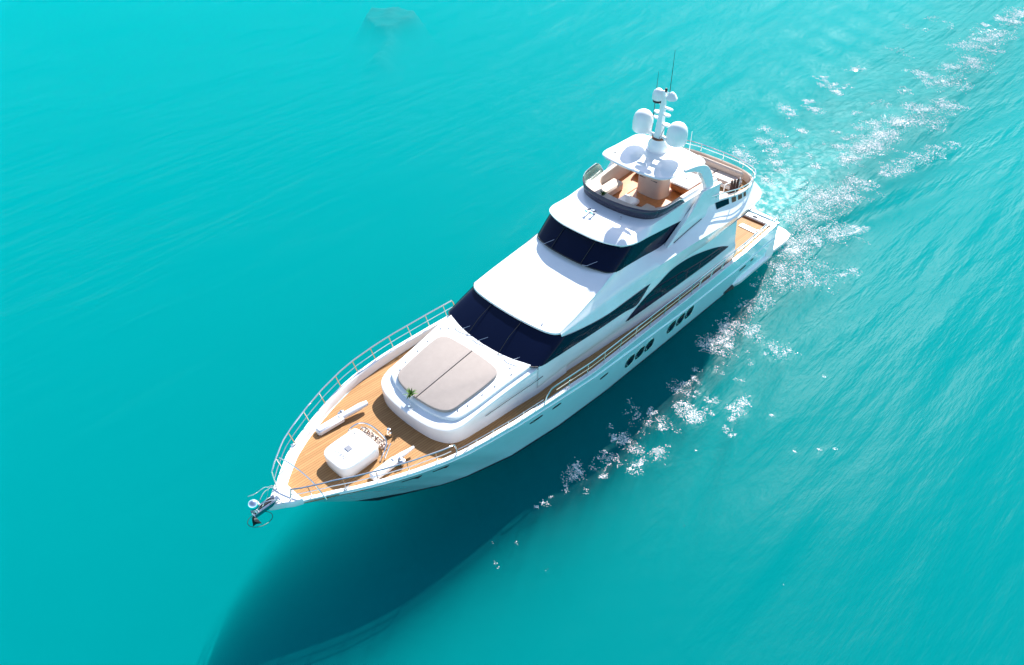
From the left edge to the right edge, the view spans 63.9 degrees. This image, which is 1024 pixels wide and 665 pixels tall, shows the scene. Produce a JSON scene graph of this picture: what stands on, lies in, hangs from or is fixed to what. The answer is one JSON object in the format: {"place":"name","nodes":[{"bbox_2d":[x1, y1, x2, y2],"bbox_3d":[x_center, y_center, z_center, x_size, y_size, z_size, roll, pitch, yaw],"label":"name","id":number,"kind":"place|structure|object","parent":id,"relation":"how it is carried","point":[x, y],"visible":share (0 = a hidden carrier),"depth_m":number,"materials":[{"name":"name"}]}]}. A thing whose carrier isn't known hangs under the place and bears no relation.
{"place":"outdoors","nodes":[
{"label":"outdoors","id":0,"kind":"place"},
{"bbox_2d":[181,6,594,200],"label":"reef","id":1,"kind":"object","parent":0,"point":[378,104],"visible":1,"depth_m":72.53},
{"bbox_2d":[0,0,1023,664],"bbox_3d":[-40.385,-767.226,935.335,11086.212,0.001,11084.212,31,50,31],"label":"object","id":2,"kind":"structure","parent":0,"point":[202,304],"depth_m":52.19,"materials":[{"name":"teal liquid"}]},
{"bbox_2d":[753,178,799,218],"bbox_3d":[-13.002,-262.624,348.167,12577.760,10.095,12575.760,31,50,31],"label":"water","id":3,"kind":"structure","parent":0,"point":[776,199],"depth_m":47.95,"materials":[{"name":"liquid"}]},
{"bbox_2d":[247,55,789,526],"bbox_3d":[2.276,-3.204,34.026,6.906,13.949,32.031,31,50,31],"label":"motor yacht","id":4,"kind":"object","parent":3,"relation":"on","point":[585,295],"visible":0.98,"depth_m":33.33,"materials":[{"name":"paint"}]},
{"bbox_2d":[324,429,378,477],"bbox_3d":[-5.698,4.293,29.047,1.397,0.645,1.665,31,50,31],"label":"storage box","id":5,"kind":"object","parent":4,"relation":"on","point":[352,452],"visible":0.98,"depth_m":28.76,"materials":[{"name":"white plastic"}]},
{"bbox_2d":[403,387,417,399],"bbox_3d":[-3.795,2.241,30.495,0.573,0.515,0.618,31,50,31],"label":"potted plant","id":6,"kind":"object","parent":4,"relation":"on","point":[410,394],"visible":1,"depth_m":30.49,"materials":[{"name":"green plant"}]},
{"bbox_2d":[398,336,496,411],"bbox_3d":[-2.551,1.600,31.224,3.260,0.490,3.010,31,50,31],"label":"sun pad","id":7,"kind":"object","parent":4,"relation":"on","point":[444,374],"visible":1,"depth_m":31.12,"materials":[{"name":"beige fabric"}]},
{"bbox_2d":[691,155,742,189],"bbox_3d":[9.756,-7.705,39.480,2.600,0.670,0.910,31,50,31],"label":"deck sofa","id":8,"kind":"object","parent":4,"relation":"on","point":[723,174],"visible":0.46,"depth_m":39.18,"materials":[{"name":"white fabric"}]},
{"bbox_2d":[716,199,728,208],"bbox_3d":[9.513,-5.825,37.054,0.923,0.362,0.123,-28,48,-28],"label":"coaming window","id":9,"kind":"structure","parent":4,"relation":"in","point":[722,203],"depth_m":37.05,"materials":[{"name":"black glass"}]},
{"bbox_2d":[722,178,740,195],"bbox_3d":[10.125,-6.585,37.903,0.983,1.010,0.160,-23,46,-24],"label":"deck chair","id":10,"kind":"object","parent":4,"relation":"on","point":[733,184],"visible":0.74,"depth_m":37.78,"materials":[{"name":"white paint"}]},
{"bbox_2d":[493,7,1023,568],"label":"sea foam","id":11,"kind":"object","parent":3,"relation":"on","point":[879,149],"visible":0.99,"depth_m":47.87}
]}

